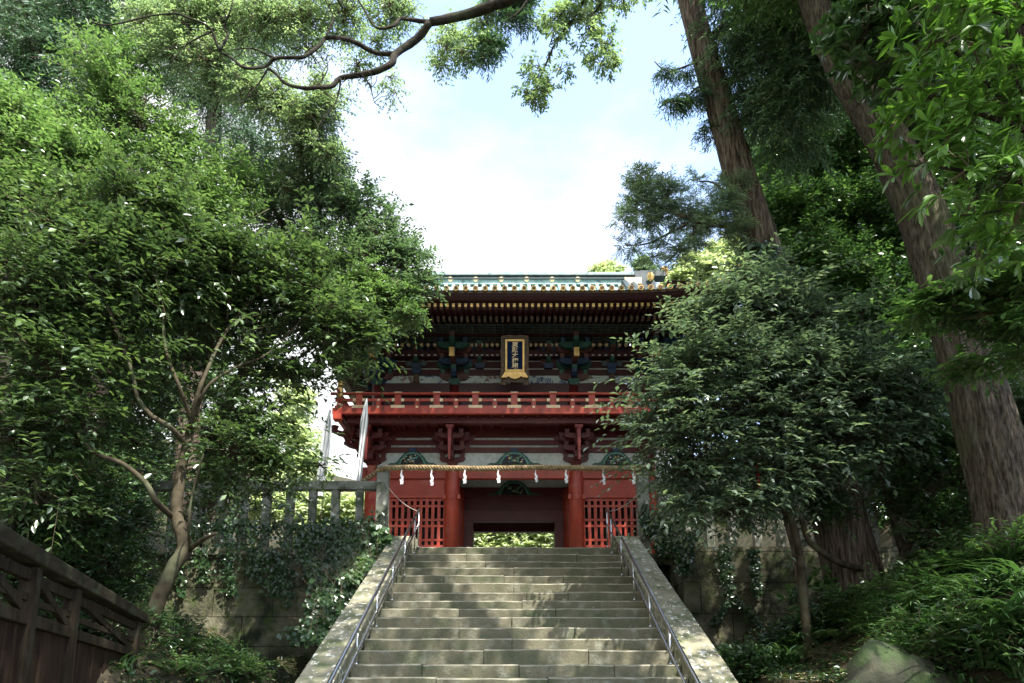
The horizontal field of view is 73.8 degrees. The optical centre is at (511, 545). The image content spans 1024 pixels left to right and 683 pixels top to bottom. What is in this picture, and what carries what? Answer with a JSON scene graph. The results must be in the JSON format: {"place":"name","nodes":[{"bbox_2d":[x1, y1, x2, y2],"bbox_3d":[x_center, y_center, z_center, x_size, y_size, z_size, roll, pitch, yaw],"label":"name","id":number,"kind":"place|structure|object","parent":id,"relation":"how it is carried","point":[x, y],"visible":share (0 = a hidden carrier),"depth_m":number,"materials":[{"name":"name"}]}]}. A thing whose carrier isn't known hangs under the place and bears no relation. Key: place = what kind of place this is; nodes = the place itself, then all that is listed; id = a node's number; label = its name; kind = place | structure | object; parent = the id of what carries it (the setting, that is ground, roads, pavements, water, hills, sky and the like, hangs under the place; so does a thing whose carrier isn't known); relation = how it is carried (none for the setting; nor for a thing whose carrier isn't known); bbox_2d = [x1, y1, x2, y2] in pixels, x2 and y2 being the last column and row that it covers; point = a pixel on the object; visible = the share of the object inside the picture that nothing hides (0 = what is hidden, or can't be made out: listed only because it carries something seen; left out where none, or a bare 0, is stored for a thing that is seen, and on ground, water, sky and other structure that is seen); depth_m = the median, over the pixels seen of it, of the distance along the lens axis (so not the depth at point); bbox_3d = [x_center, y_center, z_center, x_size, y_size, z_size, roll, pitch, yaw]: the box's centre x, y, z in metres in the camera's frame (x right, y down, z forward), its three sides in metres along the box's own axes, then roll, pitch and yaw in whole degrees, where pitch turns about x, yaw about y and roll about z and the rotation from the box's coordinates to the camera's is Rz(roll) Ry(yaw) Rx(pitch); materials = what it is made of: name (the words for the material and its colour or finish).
{"place":"outdoors","nodes":[
{"label":"outdoors","id":0,"kind":"place"},
{"bbox_2d":[0,0,965,479],"label":"sky","id":1,"kind":"structure","parent":0,"point":[496,186],"materials":[{"name":"white"}]},
{"bbox_2d":[0,432,1023,682],"bbox_3d":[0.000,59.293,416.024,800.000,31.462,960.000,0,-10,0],"label":"ground","id":2,"kind":"structure","parent":0,"point":[214,676],"depth_m":9.75,"materials":[{"name":"soil"}]},
{"bbox_2d":[0,65,127,597],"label":"bright tree","id":3,"kind":"object","parent":2,"relation":"on","point":[26,130],"visible":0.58,"depth_m":11.25,"materials":[{"name":"green plant"}]},
{"bbox_2d":[0,523,148,682],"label":"wooden fence","id":4,"kind":"object","parent":2,"relation":"on","point":[34,648],"visible":0.88,"depth_m":5.52,"materials":[{"name":"brown wood"}]},
{"bbox_2d":[0,0,174,359],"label":"cedar tree","id":5,"kind":"object","parent":2,"relation":"on","point":[25,43],"visible":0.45,"depth_m":18.09,"materials":[{"name":"green plant"}]},
{"bbox_2d":[0,432,174,635],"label":"evergreen tree","id":6,"kind":"object","parent":2,"relation":"on","point":[108,560],"visible":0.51,"depth_m":11.08,"materials":[{"name":"green plant"}]},
{"bbox_2d":[37,571,213,647],"bbox_3d":[-6.338,0.989,11.274,2.775,1.826,6.491,4,-11,-23],"label":"bank shrub","id":7,"kind":"object","parent":2,"relation":"on","point":[174,627],"visible":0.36,"depth_m":9.45,"materials":[{"name":"green plant"}]},
{"bbox_2d":[10,199,254,581],"bbox_3d":[-9.489,-3.511,14.913,7.191,10.472,5.145,0,-10,0],"label":"evergreen tree","id":8,"kind":"object","parent":2,"relation":"on","point":[166,402],"visible":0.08,"depth_m":15.15,"materials":[{"name":"green plant"}]},
{"bbox_2d":[118,651,163,670],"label":"grass tuft","id":9,"kind":"object","parent":2,"relation":"on","point":[125,663],"visible":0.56,"depth_m":7.70,"materials":[{"name":"green plant"}]},
{"bbox_2d":[123,327,168,503],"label":"evergreen tree","id":10,"kind":"object","parent":2,"relation":"on","point":[144,453],"depth_m":32.18,"materials":[{"name":"green plant"}]},
{"bbox_2d":[33,10,288,566],"bbox_3d":[-7.114,-4.760,13.132,5.148,11.919,2.687,2,-10,-10],"label":"bright tree","id":11,"kind":"object","parent":2,"relation":"on","point":[116,93],"visible":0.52,"depth_m":13.40,"materials":[{"name":"green plant"}]},
{"bbox_2d":[140,659,205,674],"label":"fern","id":12,"kind":"object","parent":2,"relation":"on","point":[177,665],"visible":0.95,"depth_m":8.35,"materials":[{"name":"green plant"}]},
{"bbox_2d":[110,319,273,546],"bbox_3d":[-18.099,-7.809,36.148,12.661,18.473,8.770,0,-10,0],"label":"evergreen tree","id":13,"kind":"object","parent":2,"relation":"on","point":[232,513],"visible":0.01,"depth_m":34.96,"materials":[{"name":"green plant"}]},
{"bbox_2d":[158,636,226,650],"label":"fern","id":14,"kind":"object","parent":2,"relation":"on","point":[200,641],"visible":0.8,"depth_m":9.30,"materials":[{"name":"green plant"}]},
{"bbox_2d":[0,126,426,646],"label":"glossy tree","id":15,"kind":"object","parent":2,"relation":"on","point":[152,257],"visible":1,"depth_m":9.58,"materials":[{"name":"green plant"}]},
{"bbox_2d":[145,335,282,546],"bbox_3d":[-9.383,-2.804,20.734,4.927,7.730,2.979,0,-10,0],"label":"evergreen tree","id":16,"kind":"object","parent":2,"relation":"on","point":[166,499],"visible":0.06,"depth_m":20.58,"materials":[{"name":"green plant"}]},
{"bbox_2d":[132,0,301,547],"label":"cedar tree","id":17,"kind":"object","parent":2,"relation":"on","point":[211,121],"visible":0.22,"depth_m":21.31,"materials":[{"name":"green plant"}]},
{"bbox_2d":[164,633,276,682],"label":"bank shrub","id":18,"kind":"object","parent":2,"relation":"on","point":[222,651],"visible":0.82,"depth_m":9.61,"materials":[{"name":"green plant"}]},
{"bbox_2d":[221,667,256,678],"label":"fern","id":19,"kind":"object","parent":2,"relation":"on","point":[234,673],"visible":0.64,"depth_m":9.78,"materials":[{"name":"green plant"}]},
{"bbox_2d":[117,547,376,660],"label":"retaining wall","id":20,"kind":"structure","parent":2,"relation":"on","point":[251,616],"depth_m":15.25,"materials":[{"name":"stone"}]},
{"bbox_2d":[163,504,314,607],"bbox_3d":[-6.168,0.206,15.291,3.462,2.397,0.248,0,-10,0],"label":"ivy","id":21,"kind":"object","parent":20,"relation":"attached to","point":[228,568],"visible":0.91,"depth_m":15.30,"materials":[{"name":"green plant"}]},
{"bbox_2d":[103,481,375,547],"bbox_3d":[-7.835,-0.652,15.874,9.330,1.697,0.220,0,-10,0],"label":"stone fence","id":22,"kind":"object","parent":20,"relation":"on","point":[337,488],"visible":0.12,"depth_m":15.87,"materials":[{"name":"stone"}]},
{"bbox_2d":[249,500,398,650],"bbox_3d":[-4.138,0.435,13.982,3.532,3.454,2.766,0,-10,0],"label":"ivy","id":23,"kind":"object","parent":20,"relation":"attached to","point":[333,544],"visible":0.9,"depth_m":14.81,"materials":[{"name":"green plant"}]},
{"bbox_2d":[375,464,389,526],"bbox_3d":[-3.010,-0.886,15.845,0.280,2.047,0.280,0,-10,0],"label":"stone post","id":24,"kind":"object","parent":20,"relation":"on","point":[382,495],"visible":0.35,"depth_m":15.77,"materials":[{"name":"stone"}]},
{"bbox_2d":[379,481,416,510],"bbox_3d":[-2.655,-1.117,15.637,1.169,0.804,0.312,-7,-12,34],"label":"cord","id":25,"kind":"object","parent":24,"relation":"attached to","point":[395,495],"visible":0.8,"depth_m":15.66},
{"bbox_2d":[360,464,653,480],"bbox_3d":[-0.127,-1.685,15.813,6.974,0.496,0.466,0,-10,2],"label":"straw rope","id":26,"kind":"object","parent":24,"relation":"attached to","point":[460,468],"visible":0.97,"depth_m":15.80,"materials":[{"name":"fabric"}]},
{"bbox_2d":[400,470,403,483],"bbox_3d":[-2.545,-1.595,15.749,0.094,0.389,0.042,0,-10,0],"label":"paper streamer","id":27,"kind":"object","parent":26,"relation":"hanging from","point":[402,477],"visible":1,"depth_m":15.74,"materials":[{"name":"paper"}]},
{"bbox_2d":[430,468,433,484],"bbox_3d":[-1.851,-1.581,15.750,0.094,0.428,0.042,3,-10,-17],"label":"paper streamer","id":28,"kind":"object","parent":26,"relation":"hanging from","point":[432,479],"visible":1,"depth_m":15.74,"materials":[{"name":"paper"}]},
{"bbox_2d":[564,470,567,482],"bbox_3d":[1.254,-1.606,15.750,0.094,0.358,0.042,-2,-10,11],"label":"paper streamer","id":29,"kind":"object","parent":26,"relation":"hanging from","point":[565,479],"visible":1,"depth_m":15.73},
{"bbox_2d":[248,368,336,480],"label":"sunlit tree","id":30,"kind":"object","parent":2,"relation":"on","point":[308,438],"visible":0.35,"depth_m":35.17,"materials":[{"name":"green plant"}]},
{"bbox_2d":[248,492,364,545],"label":"sunlit tree","id":31,"kind":"object","parent":2,"relation":"on","point":[348,509],"visible":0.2,"depth_m":30.08,"materials":[{"name":"green plant"}]},
{"bbox_2d":[198,124,450,546],"bbox_3d":[-5.110,-4.534,14.502,8.145,8.978,2.844,-6,-12,31],"label":"fine leaved tree","id":32,"kind":"object","parent":2,"relation":"on","point":[346,207],"visible":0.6,"depth_m":13.62,"materials":[{"name":"green plant"}]},
{"bbox_2d":[91,0,661,217],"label":"camphor tree","id":33,"kind":"object","parent":2,"relation":"on","point":[191,26],"visible":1,"depth_m":13.58,"materials":[{"name":"green plant"}]},
{"bbox_2d":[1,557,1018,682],"bbox_3d":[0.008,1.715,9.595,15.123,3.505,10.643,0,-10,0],"label":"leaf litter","id":34,"kind":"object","parent":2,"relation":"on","point":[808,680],"visible":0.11,"depth_m":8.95,"materials":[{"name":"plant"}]},
{"bbox_2d":[0,542,1023,682],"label":"ground cover","id":35,"kind":"object","parent":2,"relation":"on","point":[781,668],"visible":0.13,"depth_m":9.06,"materials":[{"name":"green plant"}]},
{"bbox_2d":[474,533,553,547],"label":"sunlit tree","id":36,"kind":"object","parent":2,"relation":"on","point":[541,540],"visible":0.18,"depth_m":32.88,"materials":[{"name":"green plant"}]},
{"bbox_2d":[586,258,627,271],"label":"sunlit tree","id":37,"kind":"object","parent":2,"relation":"on","point":[605,265],"visible":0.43,"depth_m":51.94,"materials":[{"name":"green plant"}]},
{"bbox_2d":[628,254,661,283],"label":"sunlit tree","id":38,"kind":"object","parent":2,"relation":"on","point":[634,265],"visible":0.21,"depth_m":49.98,"materials":[{"name":"green plant"}]},
{"bbox_2d":[658,234,749,446],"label":"sunlit tree","id":39,"kind":"object","parent":2,"relation":"on","point":[681,274],"visible":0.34,"depth_m":44.91,"materials":[{"name":"green plant"}]},
{"bbox_2d":[666,448,768,546],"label":"sunlit tree","id":40,"kind":"object","parent":2,"relation":"on","point":[725,525],"visible":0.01,"depth_m":28.52,"materials":[{"name":"green plant"}]},
{"bbox_2d":[722,642,827,668],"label":"grass tuft","id":41,"kind":"object","parent":2,"relation":"on","point":[780,657],"visible":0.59,"depth_m":9.79,"materials":[{"name":"green plant"}]},
{"bbox_2d":[713,605,842,682],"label":"bank shrub","id":42,"kind":"object","parent":2,"relation":"on","point":[748,659],"visible":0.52,"depth_m":9.54,"materials":[{"name":"green plant"}]},
{"bbox_2d":[594,0,980,591],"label":"cedar tree","id":43,"kind":"object","parent":2,"relation":"on","point":[790,82],"visible":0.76,"depth_m":12.98,"materials":[{"name":"green plant"}]},
{"bbox_2d":[725,223,820,316],"bbox_3d":[4.755,-4.948,12.635,1.964,2.462,0.310,0,-10,0],"label":"ivy","id":44,"kind":"object","parent":43,"relation":"attached to","point":[757,247],"visible":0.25,"depth_m":12.75,"materials":[{"name":"green plant"}]},
{"bbox_2d":[739,56,839,179],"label":"evergreen tree","id":45,"kind":"object","parent":2,"relation":"on","point":[763,135],"visible":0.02,"depth_m":19.65,"materials":[{"name":"green plant"}]},
{"bbox_2d":[720,348,864,530],"bbox_3d":[14.186,-7.944,31.898,11.134,16.914,7.793,0,-10,0],"label":"evergreen tree","id":46,"kind":"object","parent":2,"relation":"on","point":[766,471],"depth_m":32.55,"materials":[{"name":"green plant"}]},
{"bbox_2d":[650,547,938,652],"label":"retaining wall","id":47,"kind":"structure","parent":2,"relation":"on","point":[696,594],"depth_m":14.40,"materials":[{"name":"stone"}]},
{"bbox_2d":[635,464,651,550],"bbox_3d":[3.040,-0.886,15.845,0.280,2.047,0.280,0,-10,0],"label":"stone post","id":48,"kind":"object","parent":47,"relation":"on","point":[639,504],"visible":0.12,"depth_m":15.75,"materials":[{"name":"stone"}]},
{"bbox_2d":[620,496,699,577],"bbox_3d":[3.315,-0.383,14.951,1.796,2.328,1.216,0,-10,0],"label":"ivy","id":49,"kind":"object","parent":47,"relation":"attached to","point":[678,550],"visible":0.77,"depth_m":15.04,"materials":[{"name":"green plant"}]},
{"bbox_2d":[703,526,785,627],"bbox_3d":[4.864,0.626,14.283,1.898,2.177,0.259,0,-10,0],"label":"ivy","id":50,"kind":"object","parent":47,"relation":"attached to","point":[731,600],"visible":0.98,"depth_m":14.26,"materials":[{"name":"green plant"}]},
{"bbox_2d":[649,481,964,546],"bbox_3d":[7.900,-0.652,15.874,9.400,1.697,0.220,0,-10,0],"label":"stone fence","id":51,"kind":"object","parent":47,"relation":"on","point":[782,538],"visible":0.03,"depth_m":15.75,"materials":[{"name":"stone"}]},
{"bbox_2d":[758,628,845,653],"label":"grass tuft","id":52,"kind":"object","parent":2,"relation":"on","point":[800,639],"visible":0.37,"depth_m":10.59,"materials":[{"name":"green plant"}]},
{"bbox_2d":[582,228,1023,650],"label":"camellia tree","id":53,"kind":"object","parent":2,"relation":"on","point":[719,360],"visible":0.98,"depth_m":10.47,"materials":[{"name":"green plant"}]},
{"bbox_2d":[735,456,870,605],"bbox_3d":[4.823,0.000,11.408,2.526,3.442,1.530,0,-10,0],"label":"young tree","id":54,"kind":"object","parent":2,"relation":"on","point":[835,512],"visible":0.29,"depth_m":11.29,"materials":[{"name":"green plant"}]},
{"bbox_2d":[761,615,848,636],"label":"grass tuft","id":55,"kind":"object","parent":2,"relation":"on","point":[809,626],"visible":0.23,"depth_m":10.77,"materials":[{"name":"green plant"}]},
{"bbox_2d":[770,600,855,622],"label":"grass tuft","id":56,"kind":"object","parent":2,"relation":"on","point":[820,613],"visible":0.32,"depth_m":10.92,"materials":[{"name":"green plant"}]},
{"bbox_2d":[776,564,850,614],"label":"bank shrub","id":57,"kind":"object","parent":2,"relation":"on","point":[791,593],"visible":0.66,"depth_m":11.64,"materials":[{"name":"green plant"}]},
{"bbox_2d":[730,108,928,370],"bbox_3d":[8.029,-4.975,16.617,5.434,12.703,3.774,0,-10,0],"label":"evergreen tree","id":58,"kind":"object","parent":2,"relation":"on","point":[819,207],"visible":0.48,"depth_m":16.28,"materials":[{"name":"green plant"}]},
{"bbox_2d":[799,592,878,621],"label":"grass tuft","id":59,"kind":"object","parent":2,"relation":"on","point":[854,608],"visible":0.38,"depth_m":10.79,"materials":[{"name":"green plant"}]},
{"bbox_2d":[814,629,864,641],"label":"fern","id":60,"kind":"object","parent":2,"relation":"on","point":[842,637],"visible":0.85,"depth_m":9.99,"materials":[{"name":"green plant"}]},
{"bbox_2d":[794,462,886,528],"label":"evergreen tree","id":61,"kind":"object","parent":2,"relation":"on","point":[880,516],"depth_m":26.87,"materials":[{"name":"green plant"}]},
{"bbox_2d":[806,590,908,632],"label":"grass tuft","id":62,"kind":"object","parent":2,"relation":"on","point":[862,619],"visible":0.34,"depth_m":9.67,"materials":[{"name":"green plant"}]},
{"bbox_2d":[709,0,1023,563],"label":"old tree","id":63,"kind":"object","parent":2,"relation":"on","point":[988,432],"visible":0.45,"depth_m":9.74,"materials":[{"name":"brown plant"}]},
{"bbox_2d":[754,124,1023,546],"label":"evergreen tree","id":64,"kind":"object","parent":2,"relation":"on","point":[905,524],"depth_m":19.15,"materials":[{"name":"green plant"}]},
{"bbox_2d":[834,590,956,624],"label":"grass tuft","id":65,"kind":"object","parent":2,"relation":"on","point":[911,609],"visible":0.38,"depth_m":8.21,"materials":[{"name":"green plant"}]},
{"bbox_2d":[844,392,948,562],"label":"young tree","id":66,"kind":"object","parent":2,"relation":"on","point":[895,523],"visible":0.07,"depth_m":11.92,"materials":[{"name":"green plant"}]},
{"bbox_2d":[836,639,957,682],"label":"rock","id":67,"kind":"object","parent":2,"relation":"on","point":[874,661],"visible":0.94,"depth_m":6.38,"materials":[{"name":"stone"}]},
{"bbox_2d":[853,371,952,551],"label":"young tree","id":68,"kind":"object","parent":2,"relation":"on","point":[901,465],"visible":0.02,"depth_m":12.07,"materials":[{"name":"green plant"}]},
{"bbox_2d":[809,0,1023,299],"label":"leaved tree","id":69,"kind":"object","parent":2,"relation":"on","point":[903,53],"visible":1,"depth_m":5.94,"materials":[{"name":"green plant"}]},
{"bbox_2d":[842,593,990,677],"bbox_3d":[4.075,1.018,6.709,1.483,1.059,1.002,-3,-11,18],"label":"bank shrub","id":70,"kind":"object","parent":2,"relation":"on","point":[904,643],"visible":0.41,"depth_m":6.61,"materials":[{"name":"green plant"}]},
{"bbox_2d":[811,514,1023,611],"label":"bank shrub","id":71,"kind":"object","parent":2,"relation":"on","point":[971,542],"visible":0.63,"depth_m":9.47,"materials":[{"name":"green plant"}]},
{"bbox_2d":[845,611,990,644],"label":"grass tuft","id":72,"kind":"object","parent":2,"relation":"on","point":[915,628],"visible":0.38,"depth_m":6.90,"materials":[{"name":"green plant"}]},
{"bbox_2d":[857,567,982,600],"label":"grass tuft","id":73,"kind":"object","parent":2,"relation":"on","point":[930,576],"visible":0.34,"depth_m":8.93,"materials":[{"name":"green plant"}]},
{"bbox_2d":[836,20,1023,542],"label":"evergreen tree","id":74,"kind":"object","parent":2,"relation":"on","point":[941,181],"visible":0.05,"depth_m":15.74,"materials":[{"name":"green plant"}]},
{"bbox_2d":[903,546,959,560],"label":"fern","id":75,"kind":"object","parent":2,"relation":"on","point":[915,554],"visible":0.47,"depth_m":9.98,"materials":[{"name":"green plant"}]},
{"bbox_2d":[848,630,1017,653],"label":"dead grass","id":76,"kind":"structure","parent":2,"relation":"on","point":[973,642],"depth_m":6.20,"materials":[{"name":"brown plant"}]},
{"bbox_2d":[869,574,998,610],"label":"grass tuft","id":77,"kind":"object","parent":2,"relation":"on","point":[944,587],"visible":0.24,"depth_m":8.12,"materials":[{"name":"green plant"}]},
{"bbox_2d":[894,549,974,574],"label":"grass tuft","id":78,"kind":"object","parent":2,"relation":"on","point":[944,563],"visible":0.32,"depth_m":9.43,"materials":[{"name":"green plant"}]},
{"bbox_2d":[859,566,1023,682],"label":"bank shrub","id":79,"kind":"object","parent":2,"relation":"on","point":[985,586],"visible":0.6,"depth_m":6.61,"materials":[{"name":"green plant"}]},
{"bbox_2d":[860,366,1023,568],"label":"evergreen tree","id":80,"kind":"object","parent":2,"relation":"on","point":[949,503],"visible":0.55,"depth_m":11.35,"materials":[{"name":"green plant"}]},
{"bbox_2d":[910,578,984,588],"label":"fern","id":81,"kind":"object","parent":2,"relation":"on","point":[948,581],"visible":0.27,"depth_m":8.44,"materials":[{"name":"green plant"}]},
{"bbox_2d":[877,238,1023,401],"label":"layered tree","id":82,"kind":"object","parent":2,"relation":"on","point":[1002,295],"visible":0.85,"depth_m":7.74,"materials":[{"name":"green plant"}]},
{"bbox_2d":[906,608,1023,682],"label":"grass tuft","id":83,"kind":"object","parent":2,"relation":"on","point":[997,625],"visible":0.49,"depth_m":6.18,"materials":[{"name":"green plant"}]},
{"bbox_2d":[910,581,1023,667],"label":"grass tuft","id":84,"kind":"object","parent":2,"relation":"on","point":[1008,608],"visible":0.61,"depth_m":6.15,"materials":[{"name":"green plant"}]},
{"bbox_2d":[919,558,1023,610],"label":"grass tuft","id":85,"kind":"object","parent":2,"relation":"on","point":[1019,583],"visible":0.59,"depth_m":6.86,"materials":[{"name":"green plant"}]},
{"bbox_2d":[920,535,1023,578],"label":"grass tuft","id":86,"kind":"object","parent":2,"relation":"on","point":[1009,552],"visible":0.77,"depth_m":8.38,"materials":[{"name":"green plant"}]},
{"bbox_2d":[933,605,1023,678],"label":"grass tuft","id":87,"kind":"object","parent":2,"relation":"on","point":[1011,670],"visible":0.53,"depth_m":6.08,"materials":[{"name":"green plant"}]},
{"bbox_2d":[953,597,1023,609],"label":"fern","id":88,"kind":"object","parent":2,"relation":"on","point":[979,601],"visible":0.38,"depth_m":6.49,"materials":[{"name":"green plant"}]},
{"bbox_2d":[1012,20,1023,45],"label":"old tree","id":89,"kind":"object","parent":2,"relation":"on","point":[1021,29],"visible":0.02,"depth_m":10.07,"materials":[{"name":"green plant"}]},
{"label":"plateau paving","id":90,"kind":"structure","parent":0,"visible":0},
{"bbox_2d":[317,409,331,525],"bbox_3d":[-4.743,-1.585,17.157,0.301,3.881,0.182,0,-10,0],"label":"banner","id":91,"kind":"object","parent":90,"relation":"on","point":[325,442],"visible":0.68,"depth_m":17.29,"materials":[{"name":"fabric"}]},
{"bbox_2d":[355,398,367,494],"bbox_3d":[-3.667,-1.718,16.571,0.265,3.939,0.182,0,-10,0],"label":"banner","id":92,"kind":"object","parent":90,"relation":"on","point":[363,427],"visible":0.83,"depth_m":16.70,"materials":[{"name":"fabric"}]},
{"bbox_2d":[285,265,742,553],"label":"temple gate","id":93,"kind":"structure","parent":90,"relation":"on","point":[450,398],"depth_m":19.10,"materials":[{"name":"wood"}]},
{"bbox_2d":[500,335,528,384],"bbox_3d":[0.076,-5.016,18.444,0.780,1.350,0.130,0,2,0],"label":"name plaque","id":94,"kind":"object","parent":93,"relation":"hanging from","point":[514,352],"visible":1,"depth_m":18.42,"materials":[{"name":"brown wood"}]},
{"bbox_2d":[655,403,668,499],"bbox_3d":[3.773,-1.684,17.174,0.337,4.081,0.182,0,-10,0],"label":"banner","id":95,"kind":"object","parent":90,"relation":"on","point":[659,459],"depth_m":17.22,"materials":[{"name":"fabric"}]},
{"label":"path","id":96,"kind":"structure","parent":0,"visible":0},
{"bbox_2d":[295,536,417,682],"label":"stone parapet","id":97,"kind":"structure","parent":96,"relation":"on","point":[321,664],"depth_m":10.58,"materials":[{"name":"stone"}]},
{"bbox_2d":[327,514,410,588],"bbox_3d":[-2.972,0.009,14.422,1.512,1.990,1.464,0,-10,0],"label":"ivy","id":98,"kind":"object","parent":97,"relation":"attached to","point":[379,533],"visible":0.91,"depth_m":14.34,"materials":[{"name":"green plant"}]},
{"bbox_2d":[344,547,687,682],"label":"staircase","id":99,"kind":"structure","parent":96,"relation":"on","point":[505,655],"depth_m":11.12,"materials":[{"name":"stone"}]},
{"bbox_2d":[327,508,420,682],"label":"handrail","id":100,"kind":"object","parent":99,"relation":"on","point":[346,649],"visible":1,"depth_m":10.51,"materials":[{"name":"metal"}]},
{"bbox_2d":[372,547,676,677],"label":"fallen leaves","id":101,"kind":"object","parent":99,"relation":"on","point":[525,627],"visible":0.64,"depth_m":10.85,"materials":[{"name":"brown plant"}]},
{"bbox_2d":[605,508,700,682],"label":"handrail","id":102,"kind":"object","parent":99,"relation":"on","point":[682,652],"visible":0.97,"depth_m":10.51,"materials":[{"name":"metal"}]},
{"bbox_2d":[610,536,737,682],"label":"stone parapet","id":103,"kind":"structure","parent":96,"relation":"on","point":[708,664],"depth_m":10.59,"materials":[{"name":"stone"}]}
]}

